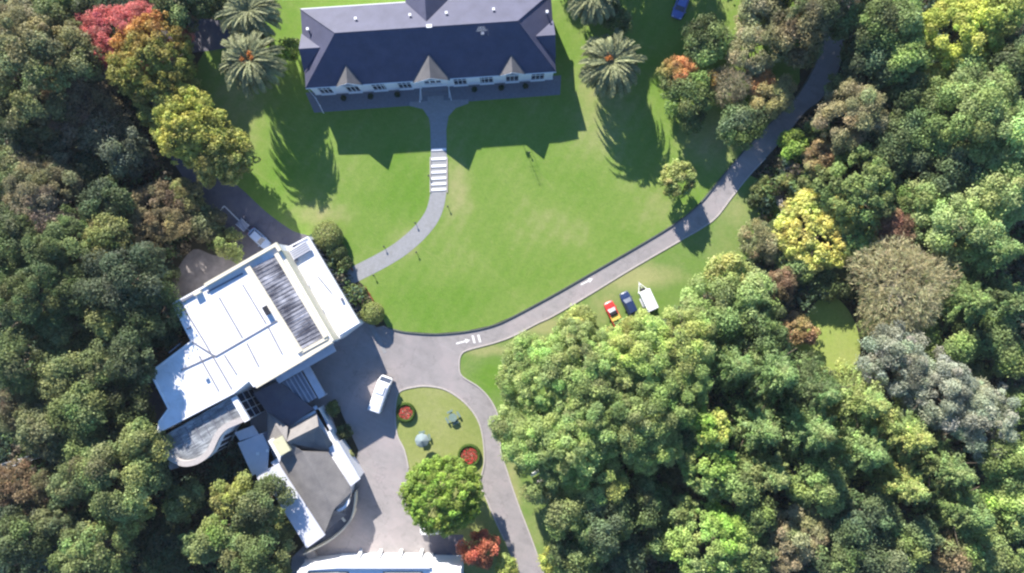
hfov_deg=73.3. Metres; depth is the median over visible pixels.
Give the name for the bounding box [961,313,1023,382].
broadleaf tree
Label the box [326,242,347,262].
round shrub
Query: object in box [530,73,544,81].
window
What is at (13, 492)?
feathery tree
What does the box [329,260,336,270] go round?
shrub
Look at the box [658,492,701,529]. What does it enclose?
broadleaf tree
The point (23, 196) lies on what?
feathery tree
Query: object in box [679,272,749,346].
broadleaf tree
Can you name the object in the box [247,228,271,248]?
parked car
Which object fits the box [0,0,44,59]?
feathery tree
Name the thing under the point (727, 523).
broadleaf tree
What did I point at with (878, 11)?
broadleaf tree
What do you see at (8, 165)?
broadleaf tree
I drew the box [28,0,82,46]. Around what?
broadleaf tree
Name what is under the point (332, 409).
shrub
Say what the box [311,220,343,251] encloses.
round shrub
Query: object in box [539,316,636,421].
feathery tree
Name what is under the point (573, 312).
broadleaf tree
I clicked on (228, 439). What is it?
window
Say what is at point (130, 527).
broadleaf tree
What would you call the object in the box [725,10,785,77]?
feathery tree
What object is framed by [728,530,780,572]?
broadleaf tree
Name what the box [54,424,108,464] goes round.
broadleaf tree
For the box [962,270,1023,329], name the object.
broadleaf tree
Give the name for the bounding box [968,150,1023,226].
broadleaf tree
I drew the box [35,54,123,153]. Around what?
feathery tree
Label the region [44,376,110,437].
broadleaf tree
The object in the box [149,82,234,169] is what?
broadleaf tree
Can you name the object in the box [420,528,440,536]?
parked car
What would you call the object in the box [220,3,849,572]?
driveway
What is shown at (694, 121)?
broadleaf tree
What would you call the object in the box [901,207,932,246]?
broadleaf tree
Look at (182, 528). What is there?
broadleaf tree
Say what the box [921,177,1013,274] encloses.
broadleaf tree
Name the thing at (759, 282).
broadleaf tree
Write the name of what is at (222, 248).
shrub
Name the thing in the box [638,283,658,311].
box trailer
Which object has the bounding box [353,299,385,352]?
garden path
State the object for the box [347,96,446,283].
footpath
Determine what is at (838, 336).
clearing
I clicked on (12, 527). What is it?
broadleaf tree
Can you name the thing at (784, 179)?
shrub
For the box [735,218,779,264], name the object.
feathery tree
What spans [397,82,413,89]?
window
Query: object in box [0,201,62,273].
broadleaf tree
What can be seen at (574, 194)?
lawn
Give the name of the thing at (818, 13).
feathery tree
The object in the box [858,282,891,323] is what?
feathery tree
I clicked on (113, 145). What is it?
broadleaf tree
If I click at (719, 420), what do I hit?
broadleaf tree
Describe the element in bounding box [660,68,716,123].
broadleaf tree
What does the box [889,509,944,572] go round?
broadleaf tree
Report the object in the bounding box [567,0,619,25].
palm tree
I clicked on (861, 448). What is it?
conifer tree
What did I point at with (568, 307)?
kerb
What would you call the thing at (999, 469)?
broadleaf tree
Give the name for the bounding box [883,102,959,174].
broadleaf tree
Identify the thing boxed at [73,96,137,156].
bare tree
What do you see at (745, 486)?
broadleaf tree
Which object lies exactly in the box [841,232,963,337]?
willow tree
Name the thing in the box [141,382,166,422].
yard
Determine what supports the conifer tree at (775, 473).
on the ground at (762, 168)
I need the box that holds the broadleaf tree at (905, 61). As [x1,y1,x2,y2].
[884,35,934,84]
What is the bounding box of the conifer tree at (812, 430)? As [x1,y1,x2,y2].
[752,390,839,465]
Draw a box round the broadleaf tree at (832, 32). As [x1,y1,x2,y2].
[823,22,844,40]
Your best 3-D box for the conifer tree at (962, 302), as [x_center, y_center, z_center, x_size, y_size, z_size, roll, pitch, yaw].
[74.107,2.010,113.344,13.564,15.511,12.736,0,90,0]
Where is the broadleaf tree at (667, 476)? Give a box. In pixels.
[657,454,701,496]
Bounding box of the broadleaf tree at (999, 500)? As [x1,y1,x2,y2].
[979,479,1023,527]
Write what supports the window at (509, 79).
in the house
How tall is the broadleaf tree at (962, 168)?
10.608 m
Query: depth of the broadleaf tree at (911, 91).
113.02 m
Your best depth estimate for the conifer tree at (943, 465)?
112.34 m
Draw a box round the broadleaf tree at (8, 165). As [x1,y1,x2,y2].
[0,141,45,195]
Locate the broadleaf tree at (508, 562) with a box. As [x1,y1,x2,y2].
[494,552,519,572]
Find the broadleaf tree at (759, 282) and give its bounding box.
[723,263,777,341]
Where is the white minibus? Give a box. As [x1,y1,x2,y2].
[368,374,393,413]
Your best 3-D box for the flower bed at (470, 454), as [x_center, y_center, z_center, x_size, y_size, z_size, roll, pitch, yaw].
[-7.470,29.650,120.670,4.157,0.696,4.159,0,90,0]
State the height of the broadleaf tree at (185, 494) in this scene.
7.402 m
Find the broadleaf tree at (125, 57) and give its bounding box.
[104,9,198,110]
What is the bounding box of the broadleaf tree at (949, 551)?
[913,524,987,572]
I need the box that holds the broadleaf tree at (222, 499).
[209,469,252,518]
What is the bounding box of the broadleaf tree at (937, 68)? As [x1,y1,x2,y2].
[923,63,949,89]
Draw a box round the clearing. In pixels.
[795,297,860,372]
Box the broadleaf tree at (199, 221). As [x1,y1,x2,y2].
[187,202,227,243]
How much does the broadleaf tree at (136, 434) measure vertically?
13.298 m
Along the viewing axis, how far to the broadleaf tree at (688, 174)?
116.19 m
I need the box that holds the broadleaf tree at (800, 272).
[773,244,818,285]
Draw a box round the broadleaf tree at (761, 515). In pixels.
[734,494,779,535]
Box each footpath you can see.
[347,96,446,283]
[410,99,467,127]
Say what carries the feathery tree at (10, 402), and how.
on the ground at (762, 168)
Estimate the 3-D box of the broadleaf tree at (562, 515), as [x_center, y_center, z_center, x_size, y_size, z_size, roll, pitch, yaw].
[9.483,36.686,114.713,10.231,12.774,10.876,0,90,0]
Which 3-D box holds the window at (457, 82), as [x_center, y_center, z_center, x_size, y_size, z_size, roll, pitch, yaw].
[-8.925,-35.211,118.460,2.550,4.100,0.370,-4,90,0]
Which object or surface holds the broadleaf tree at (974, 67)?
on the ground at (762, 168)
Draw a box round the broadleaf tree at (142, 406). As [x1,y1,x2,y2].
[96,378,158,429]
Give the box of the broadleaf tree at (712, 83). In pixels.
[697,68,720,90]
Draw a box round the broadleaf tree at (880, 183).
[810,142,897,231]
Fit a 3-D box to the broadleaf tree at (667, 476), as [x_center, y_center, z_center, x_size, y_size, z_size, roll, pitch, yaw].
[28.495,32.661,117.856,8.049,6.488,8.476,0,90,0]
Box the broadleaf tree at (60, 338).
[29,313,94,354]
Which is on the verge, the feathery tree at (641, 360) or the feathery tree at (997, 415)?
the feathery tree at (641, 360)
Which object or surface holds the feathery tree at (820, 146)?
on the ground at (762, 168)
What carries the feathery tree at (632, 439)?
on the verge
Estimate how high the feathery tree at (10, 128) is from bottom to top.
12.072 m
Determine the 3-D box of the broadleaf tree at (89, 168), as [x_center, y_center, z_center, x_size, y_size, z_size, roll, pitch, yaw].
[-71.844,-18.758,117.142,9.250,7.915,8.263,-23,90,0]
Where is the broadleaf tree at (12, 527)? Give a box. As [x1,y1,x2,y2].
[0,500,54,566]
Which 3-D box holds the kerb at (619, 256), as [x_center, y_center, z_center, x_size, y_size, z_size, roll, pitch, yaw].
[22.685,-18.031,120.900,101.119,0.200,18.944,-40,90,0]
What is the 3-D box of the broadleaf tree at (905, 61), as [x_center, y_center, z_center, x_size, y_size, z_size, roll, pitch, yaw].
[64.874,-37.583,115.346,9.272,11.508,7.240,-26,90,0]
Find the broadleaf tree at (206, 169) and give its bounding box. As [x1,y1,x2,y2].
[191,121,261,188]
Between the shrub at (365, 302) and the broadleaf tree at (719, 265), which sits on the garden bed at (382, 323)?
the shrub at (365, 302)
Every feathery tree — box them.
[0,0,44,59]
[0,90,62,158]
[0,246,78,338]
[0,385,52,440]
[0,456,47,515]
[1,157,85,250]
[8,118,76,191]
[20,204,107,283]
[22,465,56,508]
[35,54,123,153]
[125,178,193,247]
[159,176,205,216]
[487,391,571,470]
[494,329,590,416]
[513,455,563,505]
[528,382,631,486]
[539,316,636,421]
[559,434,628,510]
[578,370,685,464]
[594,307,676,401]
[619,423,684,474]
[634,356,714,431]
[645,305,717,391]
[654,55,699,90]
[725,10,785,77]
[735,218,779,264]
[743,69,779,99]
[749,73,796,121]
[765,502,832,572]
[766,266,797,304]
[778,309,821,346]
[784,0,839,33]
[798,137,837,181]
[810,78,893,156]
[823,72,852,100]
[853,318,933,399]
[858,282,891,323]
[869,201,918,245]
[892,345,978,433]
[939,376,1021,464]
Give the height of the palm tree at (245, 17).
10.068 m
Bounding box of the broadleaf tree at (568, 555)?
[545,529,603,572]
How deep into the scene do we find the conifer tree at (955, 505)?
112.05 m
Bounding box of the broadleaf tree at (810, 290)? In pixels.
[798,280,820,301]
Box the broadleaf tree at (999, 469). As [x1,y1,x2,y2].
[974,424,1023,494]
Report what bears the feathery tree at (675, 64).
on the lawn at (574, 194)
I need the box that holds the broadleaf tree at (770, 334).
[734,294,793,354]
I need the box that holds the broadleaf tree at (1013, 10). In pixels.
[968,0,1023,40]
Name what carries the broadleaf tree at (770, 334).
on the ground at (762, 168)
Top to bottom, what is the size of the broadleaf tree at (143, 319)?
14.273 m
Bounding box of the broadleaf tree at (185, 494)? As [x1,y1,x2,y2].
[161,477,206,524]
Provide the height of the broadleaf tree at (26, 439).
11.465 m
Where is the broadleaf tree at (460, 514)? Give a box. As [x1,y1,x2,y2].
[396,454,485,538]
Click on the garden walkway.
(18, 459)
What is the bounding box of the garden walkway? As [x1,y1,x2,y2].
[1,454,41,467]
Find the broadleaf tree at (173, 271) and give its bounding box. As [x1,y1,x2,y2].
[156,264,180,287]
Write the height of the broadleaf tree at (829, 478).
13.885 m
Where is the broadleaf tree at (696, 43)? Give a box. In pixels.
[679,12,736,68]
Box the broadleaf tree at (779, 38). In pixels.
[758,0,831,69]
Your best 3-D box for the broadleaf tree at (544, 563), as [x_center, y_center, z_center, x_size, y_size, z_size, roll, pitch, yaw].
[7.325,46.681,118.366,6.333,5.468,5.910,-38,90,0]
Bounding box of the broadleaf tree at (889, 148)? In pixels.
[850,113,921,195]
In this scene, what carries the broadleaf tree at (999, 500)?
on the ground at (762, 168)
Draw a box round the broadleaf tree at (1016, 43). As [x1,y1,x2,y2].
[982,32,1023,92]
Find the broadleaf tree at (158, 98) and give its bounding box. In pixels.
[132,66,201,129]
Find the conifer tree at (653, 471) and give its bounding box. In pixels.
[623,457,662,478]
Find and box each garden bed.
[311,227,385,326]
[331,399,357,458]
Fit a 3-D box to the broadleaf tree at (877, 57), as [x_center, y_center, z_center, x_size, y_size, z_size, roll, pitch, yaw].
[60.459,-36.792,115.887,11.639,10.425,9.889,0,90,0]
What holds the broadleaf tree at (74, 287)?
on the ground at (762, 168)
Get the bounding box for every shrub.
[212,227,245,263]
[272,515,295,541]
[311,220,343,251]
[325,400,340,417]
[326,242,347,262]
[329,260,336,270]
[333,254,353,273]
[336,423,353,438]
[345,283,357,296]
[354,284,368,300]
[358,296,371,307]
[361,301,384,324]
[471,86,477,92]
[498,84,504,90]
[522,83,528,88]
[745,190,764,208]
[749,174,775,202]
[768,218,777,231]
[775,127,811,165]
[775,170,796,190]
[783,168,814,199]
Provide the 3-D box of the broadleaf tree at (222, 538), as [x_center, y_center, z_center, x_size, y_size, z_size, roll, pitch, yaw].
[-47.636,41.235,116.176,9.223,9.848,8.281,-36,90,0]
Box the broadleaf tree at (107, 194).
[74,173,136,236]
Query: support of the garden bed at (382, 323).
on the ground at (762, 168)
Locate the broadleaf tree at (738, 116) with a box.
[715,101,770,150]
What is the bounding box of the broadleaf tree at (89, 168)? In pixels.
[62,149,112,200]
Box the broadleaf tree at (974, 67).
[944,52,1023,123]
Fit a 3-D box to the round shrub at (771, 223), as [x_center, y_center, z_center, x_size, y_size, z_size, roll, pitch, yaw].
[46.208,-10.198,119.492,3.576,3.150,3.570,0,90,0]
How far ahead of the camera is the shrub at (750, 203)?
119.27 m
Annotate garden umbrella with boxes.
[415,433,428,446]
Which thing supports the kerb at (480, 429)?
on the island lawn at (433, 406)
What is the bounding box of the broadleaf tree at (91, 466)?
[63,430,173,527]
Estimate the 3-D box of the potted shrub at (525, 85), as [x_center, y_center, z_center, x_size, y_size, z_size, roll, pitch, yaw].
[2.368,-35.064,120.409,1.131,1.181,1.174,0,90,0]
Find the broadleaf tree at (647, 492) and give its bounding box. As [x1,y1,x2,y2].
[620,472,672,532]
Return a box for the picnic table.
[445,410,460,424]
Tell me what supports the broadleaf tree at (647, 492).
on the ground at (762, 168)
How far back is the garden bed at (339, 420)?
120.97 m
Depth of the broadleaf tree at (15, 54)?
109.19 m
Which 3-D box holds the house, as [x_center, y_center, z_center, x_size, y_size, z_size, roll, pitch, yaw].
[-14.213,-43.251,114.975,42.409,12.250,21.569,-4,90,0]
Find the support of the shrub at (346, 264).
on the garden bed at (382, 323)
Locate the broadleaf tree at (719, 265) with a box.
[703,251,754,293]
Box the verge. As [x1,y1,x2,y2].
[460,176,780,572]
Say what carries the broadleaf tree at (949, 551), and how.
on the ground at (762, 168)
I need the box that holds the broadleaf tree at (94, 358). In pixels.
[75,336,136,390]
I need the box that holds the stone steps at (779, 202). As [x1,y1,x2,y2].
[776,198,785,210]
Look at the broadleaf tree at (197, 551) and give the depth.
113.38 m
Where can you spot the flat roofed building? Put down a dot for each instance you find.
(279, 313)
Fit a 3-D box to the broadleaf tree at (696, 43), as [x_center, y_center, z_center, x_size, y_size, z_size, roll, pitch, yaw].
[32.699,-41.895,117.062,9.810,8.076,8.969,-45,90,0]
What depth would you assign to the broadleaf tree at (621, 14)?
116.04 m
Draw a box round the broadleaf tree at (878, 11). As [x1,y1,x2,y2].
[829,0,903,55]
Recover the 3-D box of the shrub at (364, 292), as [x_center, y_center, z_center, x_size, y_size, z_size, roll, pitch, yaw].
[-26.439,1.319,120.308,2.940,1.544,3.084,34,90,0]
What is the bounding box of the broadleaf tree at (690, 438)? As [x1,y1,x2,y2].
[669,420,706,450]
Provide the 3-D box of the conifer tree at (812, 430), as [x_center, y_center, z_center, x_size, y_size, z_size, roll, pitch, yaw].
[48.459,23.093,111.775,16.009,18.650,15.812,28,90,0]
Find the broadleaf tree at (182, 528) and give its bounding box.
[158,520,197,553]
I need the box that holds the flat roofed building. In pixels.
[153,236,364,469]
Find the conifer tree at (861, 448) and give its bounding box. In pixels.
[799,403,891,477]
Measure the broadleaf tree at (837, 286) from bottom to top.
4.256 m
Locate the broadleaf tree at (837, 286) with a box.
[804,263,857,303]
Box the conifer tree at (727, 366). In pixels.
[688,335,757,396]
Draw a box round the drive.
[141,18,306,259]
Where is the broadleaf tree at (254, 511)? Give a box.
[229,471,296,532]
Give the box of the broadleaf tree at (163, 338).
[149,313,180,342]
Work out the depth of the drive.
120.97 m
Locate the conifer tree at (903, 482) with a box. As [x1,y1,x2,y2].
[848,448,932,507]
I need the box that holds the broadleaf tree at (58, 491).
[45,458,101,505]
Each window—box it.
[220,436,231,445]
[223,430,234,438]
[317,88,335,95]
[345,86,362,93]
[371,84,387,91]
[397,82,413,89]
[435,80,442,84]
[453,79,467,86]
[479,77,493,84]
[505,75,518,83]
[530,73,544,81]
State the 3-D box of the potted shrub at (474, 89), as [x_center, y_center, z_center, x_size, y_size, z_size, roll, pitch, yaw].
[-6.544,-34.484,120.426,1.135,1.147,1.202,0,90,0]
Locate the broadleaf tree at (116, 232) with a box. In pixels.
[76,212,135,276]
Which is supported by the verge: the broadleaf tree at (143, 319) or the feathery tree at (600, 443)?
the feathery tree at (600, 443)
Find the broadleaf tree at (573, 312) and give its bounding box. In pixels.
[556,302,601,346]
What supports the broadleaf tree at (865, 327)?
on the ground at (762, 168)
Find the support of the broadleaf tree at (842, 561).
on the ground at (762, 168)
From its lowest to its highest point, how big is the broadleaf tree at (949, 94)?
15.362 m
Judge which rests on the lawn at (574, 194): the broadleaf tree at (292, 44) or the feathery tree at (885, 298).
the broadleaf tree at (292, 44)
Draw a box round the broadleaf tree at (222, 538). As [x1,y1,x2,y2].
[200,512,251,551]
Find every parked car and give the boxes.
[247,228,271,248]
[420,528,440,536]
[619,291,637,316]
[671,0,688,19]
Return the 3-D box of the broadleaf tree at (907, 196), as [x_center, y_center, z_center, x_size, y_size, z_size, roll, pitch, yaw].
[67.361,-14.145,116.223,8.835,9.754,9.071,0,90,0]
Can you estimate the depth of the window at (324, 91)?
119.34 m
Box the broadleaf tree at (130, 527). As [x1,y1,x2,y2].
[102,488,156,542]
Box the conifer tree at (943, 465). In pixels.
[899,419,979,492]
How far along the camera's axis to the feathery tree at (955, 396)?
110.00 m
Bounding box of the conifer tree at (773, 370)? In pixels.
[727,327,801,410]
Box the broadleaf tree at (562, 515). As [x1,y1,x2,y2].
[540,482,598,541]
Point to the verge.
(665, 276)
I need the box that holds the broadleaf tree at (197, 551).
[177,516,229,565]
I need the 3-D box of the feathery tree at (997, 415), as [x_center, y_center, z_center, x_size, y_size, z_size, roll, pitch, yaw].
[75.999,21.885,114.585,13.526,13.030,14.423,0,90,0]
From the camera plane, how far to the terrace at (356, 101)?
120.97 m
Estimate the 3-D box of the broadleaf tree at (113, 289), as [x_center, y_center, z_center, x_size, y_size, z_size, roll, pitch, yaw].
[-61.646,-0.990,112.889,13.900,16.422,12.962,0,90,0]
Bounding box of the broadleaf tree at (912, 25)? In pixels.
[874,0,925,44]
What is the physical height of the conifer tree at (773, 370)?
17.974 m
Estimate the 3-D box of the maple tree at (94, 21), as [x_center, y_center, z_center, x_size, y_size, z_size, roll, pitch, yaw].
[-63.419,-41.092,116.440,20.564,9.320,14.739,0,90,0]
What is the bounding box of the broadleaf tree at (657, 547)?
[641,518,685,561]
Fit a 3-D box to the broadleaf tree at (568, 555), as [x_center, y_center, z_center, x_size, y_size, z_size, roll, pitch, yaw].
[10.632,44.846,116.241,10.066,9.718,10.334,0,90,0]
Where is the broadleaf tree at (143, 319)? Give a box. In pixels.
[112,277,186,350]
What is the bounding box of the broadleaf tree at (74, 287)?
[44,255,134,314]
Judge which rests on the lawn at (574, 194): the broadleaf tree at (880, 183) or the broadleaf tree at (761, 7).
the broadleaf tree at (761, 7)
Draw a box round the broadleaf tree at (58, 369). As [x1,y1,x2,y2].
[32,341,90,407]
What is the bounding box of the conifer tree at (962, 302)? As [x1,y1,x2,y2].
[903,268,997,334]
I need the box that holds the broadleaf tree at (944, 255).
[925,231,955,261]
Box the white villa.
[297,546,463,572]
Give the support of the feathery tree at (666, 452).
on the ground at (762, 168)
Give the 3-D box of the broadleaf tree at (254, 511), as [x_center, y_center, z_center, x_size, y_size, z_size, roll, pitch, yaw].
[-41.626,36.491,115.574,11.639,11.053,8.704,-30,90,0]
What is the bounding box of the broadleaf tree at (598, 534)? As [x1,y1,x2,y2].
[570,481,642,565]
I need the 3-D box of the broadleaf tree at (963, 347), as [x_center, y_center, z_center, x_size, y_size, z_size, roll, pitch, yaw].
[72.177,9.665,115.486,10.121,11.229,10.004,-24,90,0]
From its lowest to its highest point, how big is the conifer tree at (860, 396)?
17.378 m
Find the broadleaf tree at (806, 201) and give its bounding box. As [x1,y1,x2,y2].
[771,187,866,274]
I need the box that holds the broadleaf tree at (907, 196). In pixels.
[893,176,942,226]
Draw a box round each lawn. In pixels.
[186,0,799,332]
[396,387,515,572]
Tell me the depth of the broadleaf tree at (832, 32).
113.14 m
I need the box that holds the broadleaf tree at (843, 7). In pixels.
[815,0,853,23]
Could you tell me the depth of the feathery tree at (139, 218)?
115.64 m
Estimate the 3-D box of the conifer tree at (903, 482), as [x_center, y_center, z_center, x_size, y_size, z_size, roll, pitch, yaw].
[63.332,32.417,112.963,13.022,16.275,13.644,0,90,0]
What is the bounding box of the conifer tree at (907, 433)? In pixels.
[858,385,938,462]
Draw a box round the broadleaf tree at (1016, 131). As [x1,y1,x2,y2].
[971,93,1023,163]
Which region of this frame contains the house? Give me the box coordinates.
[299,0,555,101]
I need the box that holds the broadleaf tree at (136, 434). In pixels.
[116,414,175,466]
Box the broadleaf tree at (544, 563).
[536,539,559,572]
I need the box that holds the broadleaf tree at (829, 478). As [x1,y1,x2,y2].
[786,451,854,518]
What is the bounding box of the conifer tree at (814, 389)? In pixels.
[761,350,841,414]
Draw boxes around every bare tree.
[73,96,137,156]
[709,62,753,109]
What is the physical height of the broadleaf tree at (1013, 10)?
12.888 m
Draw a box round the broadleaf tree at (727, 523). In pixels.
[663,499,761,572]
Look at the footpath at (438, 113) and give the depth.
120.96 m
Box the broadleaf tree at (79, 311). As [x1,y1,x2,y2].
[63,297,90,318]
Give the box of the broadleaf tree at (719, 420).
[687,405,731,448]
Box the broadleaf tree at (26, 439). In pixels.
[14,399,73,464]
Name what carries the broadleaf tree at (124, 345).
on the ground at (762, 168)
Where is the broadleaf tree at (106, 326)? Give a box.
[83,301,125,342]
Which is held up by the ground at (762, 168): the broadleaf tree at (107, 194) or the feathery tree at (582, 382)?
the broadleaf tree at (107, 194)
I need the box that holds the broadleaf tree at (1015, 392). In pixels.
[993,384,1023,425]
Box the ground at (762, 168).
[0,0,1023,572]
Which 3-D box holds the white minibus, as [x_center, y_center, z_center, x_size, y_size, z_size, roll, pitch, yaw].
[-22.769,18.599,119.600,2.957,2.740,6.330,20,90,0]
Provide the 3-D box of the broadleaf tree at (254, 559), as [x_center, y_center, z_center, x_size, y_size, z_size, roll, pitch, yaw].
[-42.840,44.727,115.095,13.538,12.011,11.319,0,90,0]
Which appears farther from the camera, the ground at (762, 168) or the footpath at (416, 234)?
the ground at (762, 168)
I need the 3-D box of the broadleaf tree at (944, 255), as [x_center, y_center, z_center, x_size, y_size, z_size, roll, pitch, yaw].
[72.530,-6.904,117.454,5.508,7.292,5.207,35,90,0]
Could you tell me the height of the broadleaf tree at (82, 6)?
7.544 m
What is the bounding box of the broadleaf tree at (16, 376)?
[0,321,55,394]
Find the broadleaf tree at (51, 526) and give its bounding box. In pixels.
[29,499,89,544]
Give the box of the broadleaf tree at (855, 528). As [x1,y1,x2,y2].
[829,485,905,552]
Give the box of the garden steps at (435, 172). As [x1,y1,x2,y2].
[430,148,447,192]
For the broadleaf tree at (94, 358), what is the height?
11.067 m
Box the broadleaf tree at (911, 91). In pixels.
[879,68,937,128]
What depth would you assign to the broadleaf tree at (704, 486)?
110.99 m
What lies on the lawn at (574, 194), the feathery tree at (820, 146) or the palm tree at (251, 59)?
the palm tree at (251, 59)
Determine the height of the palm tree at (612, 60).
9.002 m
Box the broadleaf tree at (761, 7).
[736,0,790,35]
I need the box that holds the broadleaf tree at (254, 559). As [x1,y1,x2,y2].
[217,523,297,572]
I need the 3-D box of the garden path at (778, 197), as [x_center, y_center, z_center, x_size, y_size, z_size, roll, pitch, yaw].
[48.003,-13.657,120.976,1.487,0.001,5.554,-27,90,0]
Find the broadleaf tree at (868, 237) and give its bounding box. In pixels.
[825,216,879,265]
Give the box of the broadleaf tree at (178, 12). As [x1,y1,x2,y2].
[149,0,212,35]
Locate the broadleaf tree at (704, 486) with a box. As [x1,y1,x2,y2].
[676,438,738,503]
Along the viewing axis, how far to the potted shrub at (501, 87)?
120.19 m
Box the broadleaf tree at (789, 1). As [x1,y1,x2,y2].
[783,0,794,6]
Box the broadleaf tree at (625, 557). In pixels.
[591,531,648,572]
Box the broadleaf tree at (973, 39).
[914,0,1005,72]
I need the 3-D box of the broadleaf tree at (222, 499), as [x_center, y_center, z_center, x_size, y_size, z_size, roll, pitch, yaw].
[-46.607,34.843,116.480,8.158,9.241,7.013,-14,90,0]
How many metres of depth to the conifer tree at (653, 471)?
111.34 m
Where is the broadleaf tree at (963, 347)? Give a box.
[916,311,982,369]
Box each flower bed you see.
[396,402,415,422]
[458,444,480,466]
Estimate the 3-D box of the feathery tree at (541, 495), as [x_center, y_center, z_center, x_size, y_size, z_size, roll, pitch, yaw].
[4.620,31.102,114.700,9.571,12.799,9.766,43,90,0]
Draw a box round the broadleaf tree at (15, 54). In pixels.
[0,10,105,125]
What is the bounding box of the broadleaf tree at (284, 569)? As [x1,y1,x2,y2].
[267,551,291,572]
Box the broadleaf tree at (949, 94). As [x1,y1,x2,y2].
[921,72,1018,165]
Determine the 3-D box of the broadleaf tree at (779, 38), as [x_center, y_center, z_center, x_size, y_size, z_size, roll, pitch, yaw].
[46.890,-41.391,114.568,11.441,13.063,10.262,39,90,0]
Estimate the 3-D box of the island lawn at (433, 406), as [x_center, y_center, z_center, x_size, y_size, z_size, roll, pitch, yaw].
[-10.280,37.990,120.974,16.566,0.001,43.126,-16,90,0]
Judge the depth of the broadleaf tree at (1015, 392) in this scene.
113.38 m
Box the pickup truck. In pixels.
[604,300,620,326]
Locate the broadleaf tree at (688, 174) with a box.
[658,158,696,199]
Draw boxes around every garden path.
[335,265,351,285]
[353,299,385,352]
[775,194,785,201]
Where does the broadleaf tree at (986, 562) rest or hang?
on the ground at (762, 168)
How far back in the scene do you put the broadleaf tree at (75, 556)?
110.67 m
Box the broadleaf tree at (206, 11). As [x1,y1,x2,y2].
[186,0,227,19]
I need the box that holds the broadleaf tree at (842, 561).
[810,528,866,572]
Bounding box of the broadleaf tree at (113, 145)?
[95,123,156,180]
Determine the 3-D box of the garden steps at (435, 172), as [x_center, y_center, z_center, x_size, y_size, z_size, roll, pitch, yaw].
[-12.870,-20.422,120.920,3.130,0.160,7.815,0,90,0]
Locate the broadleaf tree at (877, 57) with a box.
[836,38,902,93]
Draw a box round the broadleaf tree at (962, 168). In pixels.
[918,136,992,205]
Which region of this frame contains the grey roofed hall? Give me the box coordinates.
[235,382,363,554]
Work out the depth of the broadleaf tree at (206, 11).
113.52 m
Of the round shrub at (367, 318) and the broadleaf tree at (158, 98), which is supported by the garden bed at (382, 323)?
the round shrub at (367, 318)
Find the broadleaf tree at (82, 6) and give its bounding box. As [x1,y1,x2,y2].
[67,0,104,24]
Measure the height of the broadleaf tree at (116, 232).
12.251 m
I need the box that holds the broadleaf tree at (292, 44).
[278,37,299,61]
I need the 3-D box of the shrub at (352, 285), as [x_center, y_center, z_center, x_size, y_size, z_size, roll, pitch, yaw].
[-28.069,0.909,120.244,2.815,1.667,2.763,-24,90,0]
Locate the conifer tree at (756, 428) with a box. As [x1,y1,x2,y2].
[709,384,784,456]
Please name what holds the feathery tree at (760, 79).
on the lawn at (574, 194)
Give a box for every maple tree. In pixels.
[74,0,195,74]
[455,528,500,570]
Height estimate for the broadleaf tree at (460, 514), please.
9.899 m
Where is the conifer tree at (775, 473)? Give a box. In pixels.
[734,443,793,494]
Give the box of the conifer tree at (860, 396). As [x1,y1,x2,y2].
[820,357,894,429]
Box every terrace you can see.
[306,75,560,112]
[429,535,462,554]
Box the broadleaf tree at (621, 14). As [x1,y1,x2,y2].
[601,1,633,34]
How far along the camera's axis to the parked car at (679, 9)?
120.01 m
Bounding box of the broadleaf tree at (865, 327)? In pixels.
[855,318,893,350]
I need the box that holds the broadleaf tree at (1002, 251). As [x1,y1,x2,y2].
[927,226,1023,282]
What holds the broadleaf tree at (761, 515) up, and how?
on the ground at (762, 168)
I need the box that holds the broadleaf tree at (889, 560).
[828,516,911,572]
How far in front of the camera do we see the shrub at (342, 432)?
119.62 m
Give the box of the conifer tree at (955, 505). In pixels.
[893,467,996,542]
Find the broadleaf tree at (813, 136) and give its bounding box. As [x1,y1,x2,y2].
[803,118,832,143]
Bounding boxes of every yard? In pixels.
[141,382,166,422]
[163,249,243,312]
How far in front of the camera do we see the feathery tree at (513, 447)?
108.52 m
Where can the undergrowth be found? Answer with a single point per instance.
(214, 466)
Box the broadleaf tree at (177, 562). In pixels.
[123,508,189,572]
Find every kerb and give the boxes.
[386,35,822,334]
[395,385,504,539]
[459,158,765,572]
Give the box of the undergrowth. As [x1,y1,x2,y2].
[0,0,1023,572]
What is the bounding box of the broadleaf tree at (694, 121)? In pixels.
[677,106,706,135]
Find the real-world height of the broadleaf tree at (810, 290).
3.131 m
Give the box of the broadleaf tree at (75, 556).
[44,512,139,572]
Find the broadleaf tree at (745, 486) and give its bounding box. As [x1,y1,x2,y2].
[715,453,765,507]
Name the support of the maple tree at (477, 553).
on the island lawn at (433, 406)
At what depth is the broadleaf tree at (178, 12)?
112.46 m
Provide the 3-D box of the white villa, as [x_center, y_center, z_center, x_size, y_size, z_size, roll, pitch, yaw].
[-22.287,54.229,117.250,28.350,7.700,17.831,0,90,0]
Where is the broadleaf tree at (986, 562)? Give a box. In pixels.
[952,509,1023,572]
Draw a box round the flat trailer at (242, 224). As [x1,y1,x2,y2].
[236,218,249,230]
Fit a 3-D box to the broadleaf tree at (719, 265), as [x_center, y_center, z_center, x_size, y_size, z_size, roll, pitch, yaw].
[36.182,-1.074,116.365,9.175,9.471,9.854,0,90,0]
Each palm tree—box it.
[214,0,282,40]
[217,29,286,97]
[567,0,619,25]
[578,27,647,99]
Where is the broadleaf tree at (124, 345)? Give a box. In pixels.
[102,323,171,386]
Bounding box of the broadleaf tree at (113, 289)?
[78,241,169,314]

